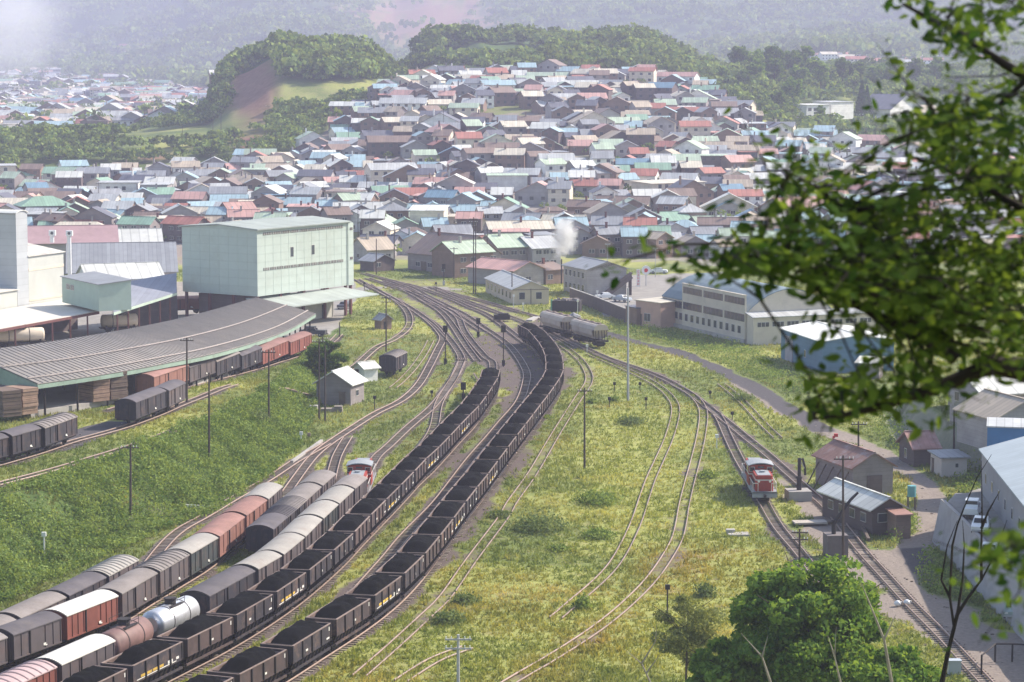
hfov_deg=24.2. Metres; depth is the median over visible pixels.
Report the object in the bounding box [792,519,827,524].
plank
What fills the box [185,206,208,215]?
house
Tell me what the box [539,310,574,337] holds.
hopper wagon
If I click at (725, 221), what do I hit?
house
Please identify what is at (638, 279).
banner sign
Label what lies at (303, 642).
coal wagon
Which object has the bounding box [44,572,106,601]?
boxcar
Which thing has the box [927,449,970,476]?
hut
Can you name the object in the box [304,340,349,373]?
round tree
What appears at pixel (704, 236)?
house
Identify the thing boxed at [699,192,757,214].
house
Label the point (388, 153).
garden greenery
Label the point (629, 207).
house
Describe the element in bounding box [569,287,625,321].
yard wall
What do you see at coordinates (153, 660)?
coal wagon
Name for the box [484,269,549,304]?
station house
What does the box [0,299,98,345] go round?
mill canopy
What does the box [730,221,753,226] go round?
house
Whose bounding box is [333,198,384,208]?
house
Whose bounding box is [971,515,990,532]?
parked car
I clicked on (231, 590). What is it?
door
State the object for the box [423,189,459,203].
house
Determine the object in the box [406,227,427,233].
house
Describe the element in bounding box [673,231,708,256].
house
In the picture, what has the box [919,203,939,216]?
house
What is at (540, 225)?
house
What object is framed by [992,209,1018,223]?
house
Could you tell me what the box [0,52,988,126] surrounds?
distant town houses
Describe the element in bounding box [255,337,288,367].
boxcar
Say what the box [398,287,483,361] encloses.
railway track
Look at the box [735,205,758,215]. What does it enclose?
house
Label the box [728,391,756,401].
bush
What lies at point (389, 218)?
house
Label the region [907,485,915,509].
water drum
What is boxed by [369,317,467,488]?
railway track
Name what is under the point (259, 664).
coal wagon
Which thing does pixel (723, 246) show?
house
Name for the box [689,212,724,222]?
house
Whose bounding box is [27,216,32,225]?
house
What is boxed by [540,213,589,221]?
house
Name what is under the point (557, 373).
coal wagon
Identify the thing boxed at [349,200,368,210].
house
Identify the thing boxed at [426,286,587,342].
railway track
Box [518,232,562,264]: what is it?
house
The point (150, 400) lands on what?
door
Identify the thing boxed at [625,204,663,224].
house
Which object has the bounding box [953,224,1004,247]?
house
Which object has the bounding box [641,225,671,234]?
house
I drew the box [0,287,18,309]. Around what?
mill annex
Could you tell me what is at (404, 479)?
coal wagon
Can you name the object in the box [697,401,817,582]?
railway track
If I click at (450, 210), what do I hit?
house
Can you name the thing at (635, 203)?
house
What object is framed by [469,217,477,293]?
telegraph pole
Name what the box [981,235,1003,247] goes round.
house
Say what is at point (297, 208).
house
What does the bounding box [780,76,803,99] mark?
grove tree
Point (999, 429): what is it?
terrace building
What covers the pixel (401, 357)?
door
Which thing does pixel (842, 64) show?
grove tree
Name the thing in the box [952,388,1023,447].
house
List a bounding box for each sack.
[894,600,901,605]
[904,599,911,604]
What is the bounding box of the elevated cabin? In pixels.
[60,271,132,310]
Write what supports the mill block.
on the ground at (258, 86)
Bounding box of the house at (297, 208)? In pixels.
[286,201,316,212]
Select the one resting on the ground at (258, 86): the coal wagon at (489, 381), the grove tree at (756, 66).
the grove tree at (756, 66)
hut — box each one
[350,360,380,381]
[372,313,393,329]
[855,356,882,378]
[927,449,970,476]
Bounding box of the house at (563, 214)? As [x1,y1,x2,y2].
[551,211,573,219]
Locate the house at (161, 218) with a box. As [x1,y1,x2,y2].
[156,213,183,232]
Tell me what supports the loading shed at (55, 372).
on the ground at (258, 86)
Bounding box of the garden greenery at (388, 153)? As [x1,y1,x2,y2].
[0,78,952,251]
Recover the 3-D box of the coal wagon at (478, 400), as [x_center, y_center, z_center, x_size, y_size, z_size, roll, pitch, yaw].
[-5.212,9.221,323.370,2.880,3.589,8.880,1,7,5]
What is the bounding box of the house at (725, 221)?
[697,213,741,226]
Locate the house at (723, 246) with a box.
[709,234,742,257]
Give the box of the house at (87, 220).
[74,216,102,223]
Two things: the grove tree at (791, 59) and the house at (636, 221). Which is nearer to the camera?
the house at (636, 221)
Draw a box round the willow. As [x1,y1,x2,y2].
[649,591,726,679]
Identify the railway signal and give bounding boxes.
[442,264,444,285]
[443,325,447,363]
[461,382,465,399]
[476,318,479,337]
[501,325,505,366]
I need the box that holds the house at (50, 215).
[34,209,75,224]
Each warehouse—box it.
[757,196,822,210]
[781,321,893,372]
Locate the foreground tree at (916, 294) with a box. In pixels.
[584,0,1023,650]
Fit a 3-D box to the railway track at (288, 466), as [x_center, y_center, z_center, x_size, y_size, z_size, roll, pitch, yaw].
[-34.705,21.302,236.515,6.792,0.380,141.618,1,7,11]
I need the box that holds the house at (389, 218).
[358,214,396,233]
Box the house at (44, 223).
[37,217,65,224]
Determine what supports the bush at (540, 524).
on the ground at (258, 86)
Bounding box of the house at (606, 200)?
[587,196,612,201]
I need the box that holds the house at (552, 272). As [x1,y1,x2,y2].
[535,258,563,284]
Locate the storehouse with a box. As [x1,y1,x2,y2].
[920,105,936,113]
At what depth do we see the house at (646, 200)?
696.35 m
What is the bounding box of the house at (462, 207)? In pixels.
[410,201,478,213]
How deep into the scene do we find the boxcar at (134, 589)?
209.01 m
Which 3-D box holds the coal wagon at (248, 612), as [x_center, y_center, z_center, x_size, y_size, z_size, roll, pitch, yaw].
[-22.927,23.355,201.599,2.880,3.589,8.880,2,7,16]
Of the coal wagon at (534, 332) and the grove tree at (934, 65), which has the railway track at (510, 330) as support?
the coal wagon at (534, 332)
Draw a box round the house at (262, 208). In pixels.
[257,207,268,210]
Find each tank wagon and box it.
[0,324,46,347]
[99,312,137,331]
[101,612,153,655]
[142,591,199,638]
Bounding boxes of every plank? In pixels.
[290,439,322,462]
[526,316,539,320]
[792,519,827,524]
[861,526,869,540]
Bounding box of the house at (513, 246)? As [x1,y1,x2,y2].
[482,230,528,260]
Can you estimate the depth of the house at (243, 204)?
686.05 m
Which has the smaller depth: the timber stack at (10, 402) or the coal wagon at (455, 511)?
the coal wagon at (455, 511)
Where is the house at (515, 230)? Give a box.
[492,228,529,234]
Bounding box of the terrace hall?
[978,436,1023,550]
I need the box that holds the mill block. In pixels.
[28,243,65,304]
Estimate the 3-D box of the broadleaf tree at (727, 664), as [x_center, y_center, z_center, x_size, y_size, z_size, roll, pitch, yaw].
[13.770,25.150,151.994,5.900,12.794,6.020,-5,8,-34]
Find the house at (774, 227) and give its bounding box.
[752,223,778,229]
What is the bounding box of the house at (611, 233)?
[589,222,631,254]
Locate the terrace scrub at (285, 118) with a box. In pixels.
[0,87,367,162]
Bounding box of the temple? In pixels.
[859,94,921,117]
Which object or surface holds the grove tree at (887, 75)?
on the ground at (258, 86)
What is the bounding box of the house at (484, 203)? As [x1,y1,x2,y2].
[479,200,495,205]
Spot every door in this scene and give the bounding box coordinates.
[18,431,32,451]
[24,623,49,653]
[54,422,64,440]
[76,649,98,669]
[81,603,101,631]
[82,586,91,594]
[117,565,130,575]
[133,581,145,608]
[145,396,153,413]
[167,560,181,586]
[168,370,175,380]
[173,387,179,403]
[177,299,188,308]
[198,544,208,568]
[200,363,204,377]
[224,357,229,371]
[227,524,236,548]
[227,581,238,599]
[249,351,254,365]
[253,507,258,520]
[263,560,275,576]
[272,493,276,503]
[274,346,276,358]
[278,522,282,533]
[289,512,294,522]
[291,546,295,559]
[299,338,302,350]
[310,528,315,543]
[327,480,330,489]
[327,512,332,528]
[343,497,347,512]
[359,482,363,499]
[399,354,403,367]
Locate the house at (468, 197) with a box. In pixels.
[448,191,484,204]
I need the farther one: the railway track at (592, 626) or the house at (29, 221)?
the house at (29, 221)
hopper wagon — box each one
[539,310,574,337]
[570,317,608,346]
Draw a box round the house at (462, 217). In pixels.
[455,211,484,232]
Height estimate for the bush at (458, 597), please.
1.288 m
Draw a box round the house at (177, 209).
[160,203,197,215]
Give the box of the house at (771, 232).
[750,230,785,253]
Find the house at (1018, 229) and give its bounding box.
[1002,225,1022,233]
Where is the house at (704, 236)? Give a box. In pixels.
[689,230,716,241]
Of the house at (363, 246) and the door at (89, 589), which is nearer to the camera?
the door at (89, 589)
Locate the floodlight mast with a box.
[627,288,628,400]
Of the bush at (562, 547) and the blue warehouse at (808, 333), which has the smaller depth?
the bush at (562, 547)
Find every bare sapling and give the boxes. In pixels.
[627,627,660,681]
[745,637,771,681]
[828,635,841,681]
[860,580,895,681]
[939,454,1006,681]
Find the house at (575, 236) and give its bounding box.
[563,226,592,254]
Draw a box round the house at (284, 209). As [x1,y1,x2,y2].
[276,208,287,211]
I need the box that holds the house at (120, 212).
[103,206,126,215]
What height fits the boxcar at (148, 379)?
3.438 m
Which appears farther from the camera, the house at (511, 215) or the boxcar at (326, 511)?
the house at (511, 215)
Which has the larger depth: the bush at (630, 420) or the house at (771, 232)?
the house at (771, 232)
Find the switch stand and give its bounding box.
[665,584,669,610]
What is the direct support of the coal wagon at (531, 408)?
on the railway track at (510, 330)
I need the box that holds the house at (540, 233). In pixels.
[523,231,556,237]
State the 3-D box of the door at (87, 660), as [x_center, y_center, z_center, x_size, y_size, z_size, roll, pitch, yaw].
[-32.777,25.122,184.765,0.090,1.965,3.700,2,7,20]
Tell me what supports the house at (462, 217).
on the ground at (258, 86)
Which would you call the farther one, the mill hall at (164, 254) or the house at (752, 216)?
the house at (752, 216)
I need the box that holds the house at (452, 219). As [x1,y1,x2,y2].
[448,214,456,223]
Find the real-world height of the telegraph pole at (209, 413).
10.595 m
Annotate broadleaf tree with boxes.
[685,635,765,681]
[728,550,889,681]
[832,643,941,681]
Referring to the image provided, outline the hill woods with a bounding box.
[190,22,776,114]
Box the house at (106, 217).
[73,206,118,224]
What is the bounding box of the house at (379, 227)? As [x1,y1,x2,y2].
[361,220,399,234]
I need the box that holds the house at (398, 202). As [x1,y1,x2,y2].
[382,194,406,207]
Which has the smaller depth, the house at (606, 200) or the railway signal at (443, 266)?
the railway signal at (443, 266)
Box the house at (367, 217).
[359,205,386,233]
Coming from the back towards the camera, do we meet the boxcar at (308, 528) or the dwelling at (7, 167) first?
the dwelling at (7, 167)
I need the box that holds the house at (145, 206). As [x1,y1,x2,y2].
[124,200,158,215]
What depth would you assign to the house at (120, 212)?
697.59 m
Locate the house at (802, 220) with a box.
[801,210,823,225]
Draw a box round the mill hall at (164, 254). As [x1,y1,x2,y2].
[66,241,177,274]
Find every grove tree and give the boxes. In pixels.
[716,66,728,77]
[727,45,750,63]
[735,68,752,86]
[741,48,764,62]
[746,58,765,75]
[762,44,788,65]
[765,57,785,81]
[769,90,786,105]
[780,49,803,82]
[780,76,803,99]
[789,64,811,83]
[793,45,814,67]
[806,56,829,73]
[812,64,829,88]
[814,105,825,114]
[834,57,852,84]
[853,61,867,76]
[866,62,885,77]
[866,73,878,83]
[882,65,896,80]
[885,56,902,75]
[906,57,924,80]
[924,57,947,86]
[948,69,968,90]
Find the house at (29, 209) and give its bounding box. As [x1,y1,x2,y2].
[25,207,58,211]
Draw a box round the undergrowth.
[0,316,1002,626]
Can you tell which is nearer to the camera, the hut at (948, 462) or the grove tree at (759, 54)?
the hut at (948, 462)
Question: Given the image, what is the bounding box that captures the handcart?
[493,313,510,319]
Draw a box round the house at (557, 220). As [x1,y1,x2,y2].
[552,217,588,225]
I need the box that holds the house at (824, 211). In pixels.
[815,207,827,214]
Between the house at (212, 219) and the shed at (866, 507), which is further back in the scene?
the house at (212, 219)
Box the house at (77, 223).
[55,222,104,224]
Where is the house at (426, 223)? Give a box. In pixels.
[419,213,448,231]
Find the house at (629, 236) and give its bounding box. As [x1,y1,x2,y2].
[619,226,647,257]
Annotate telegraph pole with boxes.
[121,444,138,514]
[179,338,193,401]
[208,372,209,459]
[261,349,275,421]
[312,339,325,418]
[324,345,325,420]
[376,239,376,274]
[385,296,390,351]
[390,223,397,265]
[445,634,471,681]
[450,248,457,278]
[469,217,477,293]
[475,223,475,293]
[577,388,591,468]
[791,529,807,565]
[834,455,853,562]
[851,421,866,445]
[953,407,954,448]
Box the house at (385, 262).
[357,252,396,271]
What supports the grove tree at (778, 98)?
on the ground at (258, 86)
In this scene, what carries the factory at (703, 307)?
on the ground at (258, 86)
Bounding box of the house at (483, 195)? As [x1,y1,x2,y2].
[472,189,495,199]
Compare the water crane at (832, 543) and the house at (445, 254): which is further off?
the house at (445, 254)
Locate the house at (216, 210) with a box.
[205,206,232,221]
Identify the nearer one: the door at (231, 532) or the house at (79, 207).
the door at (231, 532)
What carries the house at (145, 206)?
on the ground at (258, 86)
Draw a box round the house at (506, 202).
[488,193,529,214]
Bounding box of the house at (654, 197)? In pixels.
[651,189,679,211]
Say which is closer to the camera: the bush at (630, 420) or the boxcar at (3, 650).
the boxcar at (3, 650)
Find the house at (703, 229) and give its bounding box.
[686,226,722,233]
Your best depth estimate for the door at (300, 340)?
382.50 m
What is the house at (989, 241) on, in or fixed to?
on the ground at (258, 86)
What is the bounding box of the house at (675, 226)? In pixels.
[659,218,687,232]
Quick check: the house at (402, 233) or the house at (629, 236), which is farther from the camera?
the house at (402, 233)
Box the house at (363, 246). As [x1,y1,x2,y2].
[353,233,397,261]
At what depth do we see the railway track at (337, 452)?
298.44 m
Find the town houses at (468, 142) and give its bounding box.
[0,59,1023,208]
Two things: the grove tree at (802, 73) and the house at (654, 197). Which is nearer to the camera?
the house at (654, 197)
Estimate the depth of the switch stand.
210.97 m
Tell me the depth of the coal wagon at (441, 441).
287.15 m
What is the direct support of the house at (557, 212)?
on the ground at (258, 86)
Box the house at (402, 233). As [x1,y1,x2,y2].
[391,228,412,237]
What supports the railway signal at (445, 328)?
on the ground at (258, 86)
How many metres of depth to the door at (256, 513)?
244.86 m
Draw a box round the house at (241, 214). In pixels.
[226,206,259,220]
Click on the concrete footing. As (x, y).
(735, 534)
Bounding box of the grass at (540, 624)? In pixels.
[0,268,1023,681]
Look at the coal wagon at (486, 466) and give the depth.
268.87 m
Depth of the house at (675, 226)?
637.50 m
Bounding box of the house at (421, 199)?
[417,183,444,203]
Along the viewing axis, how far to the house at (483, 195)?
689.99 m
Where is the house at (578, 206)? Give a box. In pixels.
[565,196,600,213]
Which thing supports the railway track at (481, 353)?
on the ground at (258, 86)
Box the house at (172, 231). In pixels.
[160,215,210,242]
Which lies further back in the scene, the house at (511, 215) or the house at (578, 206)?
the house at (578, 206)
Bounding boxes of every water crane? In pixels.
[784,458,811,501]
[823,492,858,558]
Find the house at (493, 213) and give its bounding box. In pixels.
[475,202,503,220]
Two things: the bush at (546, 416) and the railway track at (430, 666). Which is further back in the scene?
the bush at (546, 416)
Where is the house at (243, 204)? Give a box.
[220,201,256,208]
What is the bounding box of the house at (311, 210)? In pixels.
[296,202,320,216]
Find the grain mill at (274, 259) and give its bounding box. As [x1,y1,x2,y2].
[178,216,378,319]
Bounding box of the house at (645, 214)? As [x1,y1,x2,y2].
[638,211,659,224]
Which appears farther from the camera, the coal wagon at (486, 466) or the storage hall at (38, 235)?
the storage hall at (38, 235)
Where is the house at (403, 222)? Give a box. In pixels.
[392,216,420,229]
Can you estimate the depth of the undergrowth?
266.09 m
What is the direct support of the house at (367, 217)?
on the ground at (258, 86)
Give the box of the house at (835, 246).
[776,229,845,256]
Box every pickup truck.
[299,326,327,335]
[962,497,981,517]
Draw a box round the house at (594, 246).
[580,231,614,256]
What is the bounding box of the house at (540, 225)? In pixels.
[482,216,554,234]
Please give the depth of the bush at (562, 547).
239.44 m
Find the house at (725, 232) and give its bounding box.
[716,223,757,244]
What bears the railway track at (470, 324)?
on the ground at (258, 86)
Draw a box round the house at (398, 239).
[359,231,403,255]
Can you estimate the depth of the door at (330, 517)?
242.90 m
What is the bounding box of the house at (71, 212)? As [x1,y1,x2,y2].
[58,203,78,216]
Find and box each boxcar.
[0,424,40,460]
[0,433,8,459]
[0,591,66,619]
[0,611,61,665]
[0,614,15,625]
[0,632,7,666]
[0,660,56,681]
[28,412,77,450]
[33,634,115,681]
[43,589,118,643]
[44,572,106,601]
[81,554,138,583]
[95,568,157,617]
[114,387,165,423]
[132,549,189,599]
[135,364,188,392]
[155,379,185,411]
[167,533,217,580]
[177,295,198,312]
[179,565,254,614]
[188,357,215,385]
[193,512,244,561]
[211,350,239,379]
[220,496,266,540]
[229,550,281,584]
[233,345,262,373]
[242,482,282,508]
[245,512,287,551]
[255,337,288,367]
[255,532,304,567]
[260,503,297,525]
[269,495,306,517]
[277,515,321,550]
[283,331,311,358]
[284,483,321,507]
[296,500,338,534]
[298,470,335,494]
[313,485,353,519]
[330,474,367,504]
[379,349,407,374]
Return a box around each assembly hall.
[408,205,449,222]
[486,173,528,191]
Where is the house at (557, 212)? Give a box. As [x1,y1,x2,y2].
[539,207,575,214]
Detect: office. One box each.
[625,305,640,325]
[635,297,674,327]
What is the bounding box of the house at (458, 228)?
[429,224,474,233]
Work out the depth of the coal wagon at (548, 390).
331.66 m
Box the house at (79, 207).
[68,199,88,213]
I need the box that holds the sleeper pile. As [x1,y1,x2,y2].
[321,405,342,411]
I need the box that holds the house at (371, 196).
[358,192,378,200]
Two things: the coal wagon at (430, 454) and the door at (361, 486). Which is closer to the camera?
the door at (361, 486)
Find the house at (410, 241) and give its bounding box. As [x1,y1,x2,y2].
[402,227,425,253]
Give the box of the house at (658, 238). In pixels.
[647,230,674,257]
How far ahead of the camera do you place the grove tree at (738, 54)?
1169.20 m
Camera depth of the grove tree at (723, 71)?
1101.66 m
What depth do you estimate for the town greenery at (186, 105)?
2341.13 m
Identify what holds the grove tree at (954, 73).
on the ground at (258, 86)
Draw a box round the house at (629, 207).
[617,199,637,211]
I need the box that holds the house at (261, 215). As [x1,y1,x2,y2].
[253,209,288,218]
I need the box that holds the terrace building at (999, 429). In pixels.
[986,417,1023,445]
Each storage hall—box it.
[27,224,118,273]
[118,228,162,241]
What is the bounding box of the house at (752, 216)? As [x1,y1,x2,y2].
[742,215,778,223]
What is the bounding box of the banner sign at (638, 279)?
[636,269,639,286]
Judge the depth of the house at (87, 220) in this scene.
664.53 m
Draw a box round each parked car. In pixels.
[337,301,352,308]
[595,292,615,298]
[612,294,632,301]
[650,267,667,273]
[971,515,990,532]
[982,541,997,548]
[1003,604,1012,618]
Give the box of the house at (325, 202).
[315,200,338,205]
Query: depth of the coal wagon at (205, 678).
175.62 m
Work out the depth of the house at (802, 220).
656.42 m
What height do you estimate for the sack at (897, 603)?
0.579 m
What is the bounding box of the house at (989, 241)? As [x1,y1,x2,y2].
[944,236,992,257]
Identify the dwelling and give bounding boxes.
[0,163,16,174]
[13,196,70,209]
[97,180,142,191]
[139,182,173,188]
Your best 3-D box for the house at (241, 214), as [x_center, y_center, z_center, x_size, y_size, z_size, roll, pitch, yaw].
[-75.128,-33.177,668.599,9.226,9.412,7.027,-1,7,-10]
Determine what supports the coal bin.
on the ground at (258, 86)
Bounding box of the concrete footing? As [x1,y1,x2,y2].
[726,528,749,536]
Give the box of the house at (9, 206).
[0,203,21,209]
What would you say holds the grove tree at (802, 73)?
on the ground at (258, 86)
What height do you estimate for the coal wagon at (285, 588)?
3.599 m
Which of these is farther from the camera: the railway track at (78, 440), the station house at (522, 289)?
the station house at (522, 289)
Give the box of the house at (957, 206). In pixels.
[939,204,983,224]
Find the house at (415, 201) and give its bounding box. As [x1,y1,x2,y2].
[408,199,422,203]
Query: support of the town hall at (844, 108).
on the ground at (258, 86)
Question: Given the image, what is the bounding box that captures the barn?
[405,228,502,271]
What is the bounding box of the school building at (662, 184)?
[631,179,705,195]
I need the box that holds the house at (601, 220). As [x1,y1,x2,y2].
[590,212,629,227]
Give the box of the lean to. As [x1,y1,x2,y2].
[113,273,177,330]
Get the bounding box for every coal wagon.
[61,665,127,681]
[100,639,182,681]
[156,614,232,673]
[185,674,233,681]
[206,591,273,647]
[206,646,286,681]
[246,570,306,623]
[260,619,330,680]
[280,549,332,600]
[305,595,370,652]
[306,531,353,579]
[327,514,370,559]
[344,574,401,627]
[345,498,386,535]
[361,484,400,525]
[375,552,424,603]
[377,469,413,509]
[391,456,426,489]
[397,534,439,582]
[404,445,439,479]
[413,517,453,556]
[418,433,449,469]
[427,501,465,538]
[429,423,460,452]
[439,413,469,440]
[440,485,477,521]
[450,403,479,436]
[453,471,488,506]
[460,394,486,420]
[464,459,497,491]
[468,384,492,409]
[474,376,497,400]
[475,446,507,477]
[480,367,500,391]
[486,434,516,464]
[496,423,525,451]
[505,412,533,440]
[513,402,540,429]
[518,323,543,344]
[521,393,547,418]
[528,328,548,347]
[529,384,554,409]
[533,334,554,354]
[535,376,559,400]
[538,340,558,361]
[542,347,561,367]
[542,368,563,391]
[544,354,563,365]
[545,361,563,369]
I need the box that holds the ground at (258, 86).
[0,0,1023,681]
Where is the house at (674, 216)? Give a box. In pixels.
[654,208,689,221]
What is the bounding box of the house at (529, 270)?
[465,257,545,284]
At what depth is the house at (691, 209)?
659.35 m
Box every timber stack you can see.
[0,386,21,417]
[7,384,37,414]
[78,376,109,401]
[109,371,127,399]
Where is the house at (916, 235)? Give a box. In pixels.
[903,230,929,247]
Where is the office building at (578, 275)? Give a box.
[562,256,632,295]
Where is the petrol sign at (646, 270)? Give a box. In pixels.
[642,266,650,285]
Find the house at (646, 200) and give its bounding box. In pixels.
[592,192,652,206]
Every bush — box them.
[248,408,272,420]
[429,606,468,626]
[445,590,481,605]
[485,509,513,518]
[498,509,579,538]
[543,414,553,418]
[546,542,575,551]
[565,486,633,507]
[570,592,595,609]
[579,525,624,541]
[586,398,597,403]
[607,395,619,400]
[611,412,654,426]
[692,577,716,598]
[695,469,719,478]
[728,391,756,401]
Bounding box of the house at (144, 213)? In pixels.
[133,211,161,215]
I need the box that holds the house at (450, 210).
[448,207,454,214]
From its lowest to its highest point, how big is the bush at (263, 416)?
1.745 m
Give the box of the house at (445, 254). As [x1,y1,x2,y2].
[429,236,495,277]
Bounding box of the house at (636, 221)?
[623,213,657,225]
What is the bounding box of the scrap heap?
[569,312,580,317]
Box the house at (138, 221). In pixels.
[116,216,160,227]
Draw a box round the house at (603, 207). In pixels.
[582,198,628,220]
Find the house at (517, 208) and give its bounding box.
[504,201,532,211]
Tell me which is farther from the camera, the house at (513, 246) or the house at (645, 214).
the house at (645, 214)
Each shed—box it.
[0,297,315,417]
[75,262,164,280]
[312,366,368,405]
[807,438,897,494]
[816,477,909,535]
[895,430,942,466]
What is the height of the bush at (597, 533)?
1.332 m
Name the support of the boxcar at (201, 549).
on the railway track at (304, 466)
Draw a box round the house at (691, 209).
[672,199,708,216]
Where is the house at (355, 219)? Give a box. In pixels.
[351,209,360,231]
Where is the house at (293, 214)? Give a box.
[280,208,297,216]
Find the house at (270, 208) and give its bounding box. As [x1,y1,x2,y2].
[264,204,277,210]
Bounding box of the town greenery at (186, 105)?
[0,22,254,126]
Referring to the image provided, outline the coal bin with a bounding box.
[551,298,581,311]
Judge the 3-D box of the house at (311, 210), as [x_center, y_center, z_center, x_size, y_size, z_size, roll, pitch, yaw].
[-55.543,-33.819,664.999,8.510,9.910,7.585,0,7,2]
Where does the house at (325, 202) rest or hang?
on the ground at (258, 86)
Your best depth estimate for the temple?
1061.66 m
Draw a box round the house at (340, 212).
[318,203,352,220]
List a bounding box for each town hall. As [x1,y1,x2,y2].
[793,103,830,117]
[813,101,854,118]
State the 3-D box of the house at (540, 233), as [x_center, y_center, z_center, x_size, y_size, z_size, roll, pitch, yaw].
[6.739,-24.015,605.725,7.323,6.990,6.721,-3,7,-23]
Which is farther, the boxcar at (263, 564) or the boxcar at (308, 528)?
the boxcar at (308, 528)
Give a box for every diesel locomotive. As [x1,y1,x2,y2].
[346,458,375,491]
[741,458,776,500]
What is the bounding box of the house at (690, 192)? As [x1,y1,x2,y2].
[664,187,697,205]
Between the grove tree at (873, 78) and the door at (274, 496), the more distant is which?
the grove tree at (873, 78)
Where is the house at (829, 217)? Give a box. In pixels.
[822,212,845,221]
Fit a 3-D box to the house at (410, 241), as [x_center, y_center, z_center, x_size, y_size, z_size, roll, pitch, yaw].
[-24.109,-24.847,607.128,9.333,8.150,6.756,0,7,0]
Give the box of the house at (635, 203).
[615,197,652,210]
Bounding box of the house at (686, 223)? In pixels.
[676,220,697,227]
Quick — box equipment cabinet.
[947,658,961,674]
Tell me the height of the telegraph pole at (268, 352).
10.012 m
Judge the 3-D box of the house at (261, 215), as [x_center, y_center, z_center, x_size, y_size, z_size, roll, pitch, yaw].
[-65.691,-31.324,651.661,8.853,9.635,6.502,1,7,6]
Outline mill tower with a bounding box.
[0,209,28,306]
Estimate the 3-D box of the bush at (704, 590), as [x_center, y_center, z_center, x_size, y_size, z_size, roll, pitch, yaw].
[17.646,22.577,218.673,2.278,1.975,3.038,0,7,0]
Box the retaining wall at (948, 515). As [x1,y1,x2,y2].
[932,499,1023,640]
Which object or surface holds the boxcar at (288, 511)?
on the railway track at (337, 452)
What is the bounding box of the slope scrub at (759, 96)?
[709,57,1023,146]
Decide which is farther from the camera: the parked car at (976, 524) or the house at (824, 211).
the house at (824, 211)
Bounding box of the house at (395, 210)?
[377,198,408,219]
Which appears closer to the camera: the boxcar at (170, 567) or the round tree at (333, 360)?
the boxcar at (170, 567)
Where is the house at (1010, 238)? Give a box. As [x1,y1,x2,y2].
[1003,234,1023,259]
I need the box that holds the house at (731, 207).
[713,202,737,215]
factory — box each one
[662,273,831,342]
[745,308,885,344]
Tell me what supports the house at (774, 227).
on the ground at (258, 86)
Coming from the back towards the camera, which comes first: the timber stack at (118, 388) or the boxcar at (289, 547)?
the timber stack at (118, 388)
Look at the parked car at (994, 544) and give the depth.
221.40 m
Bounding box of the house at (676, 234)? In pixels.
[671,231,681,239]
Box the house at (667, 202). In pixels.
[655,195,692,210]
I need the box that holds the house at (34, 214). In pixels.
[27,208,67,225]
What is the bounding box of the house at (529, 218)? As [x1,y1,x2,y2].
[518,216,539,219]
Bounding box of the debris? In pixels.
[29,298,1013,678]
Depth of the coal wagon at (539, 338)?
394.22 m
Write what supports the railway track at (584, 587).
on the ground at (258, 86)
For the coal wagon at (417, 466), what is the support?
on the railway track at (481, 353)
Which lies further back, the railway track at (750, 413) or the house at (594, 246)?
the house at (594, 246)
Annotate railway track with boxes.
[0,278,447,671]
[0,284,414,486]
[0,384,238,465]
[103,334,344,410]
[140,443,330,563]
[165,278,499,681]
[270,280,533,681]
[279,272,560,681]
[326,436,355,481]
[352,335,592,676]
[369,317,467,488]
[377,280,485,331]
[389,340,433,387]
[394,645,472,681]
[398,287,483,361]
[414,360,467,446]
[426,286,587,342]
[436,289,580,346]
[500,384,707,681]
[542,327,994,681]
[549,353,679,618]
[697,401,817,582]
[717,383,782,437]
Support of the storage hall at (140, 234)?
on the ground at (258, 86)
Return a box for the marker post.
[41,532,45,553]
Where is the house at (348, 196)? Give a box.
[331,189,360,201]
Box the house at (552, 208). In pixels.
[533,202,565,211]
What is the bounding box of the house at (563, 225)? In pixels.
[554,218,589,247]
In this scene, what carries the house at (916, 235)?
on the ground at (258, 86)
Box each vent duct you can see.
[49,230,55,242]
[66,230,72,274]
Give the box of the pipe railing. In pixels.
[980,643,1023,673]
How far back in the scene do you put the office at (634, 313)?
446.16 m
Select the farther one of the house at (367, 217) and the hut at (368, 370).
the house at (367, 217)
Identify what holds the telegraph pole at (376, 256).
on the ground at (258, 86)
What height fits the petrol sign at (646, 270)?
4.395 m
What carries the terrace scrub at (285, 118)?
on the ground at (258, 86)
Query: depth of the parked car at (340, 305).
475.12 m
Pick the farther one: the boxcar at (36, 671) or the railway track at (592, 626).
the railway track at (592, 626)
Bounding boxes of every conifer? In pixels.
[847,63,854,86]
[853,80,869,116]
[862,85,873,113]
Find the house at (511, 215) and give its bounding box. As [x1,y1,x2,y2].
[500,209,541,220]
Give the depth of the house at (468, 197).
685.55 m
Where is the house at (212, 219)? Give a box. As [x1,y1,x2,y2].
[200,212,221,222]
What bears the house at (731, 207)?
on the ground at (258, 86)
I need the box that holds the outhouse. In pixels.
[885,507,913,538]
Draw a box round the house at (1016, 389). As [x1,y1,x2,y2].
[949,376,1023,426]
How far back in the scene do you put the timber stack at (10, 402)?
294.12 m
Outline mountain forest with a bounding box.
[0,0,1023,86]

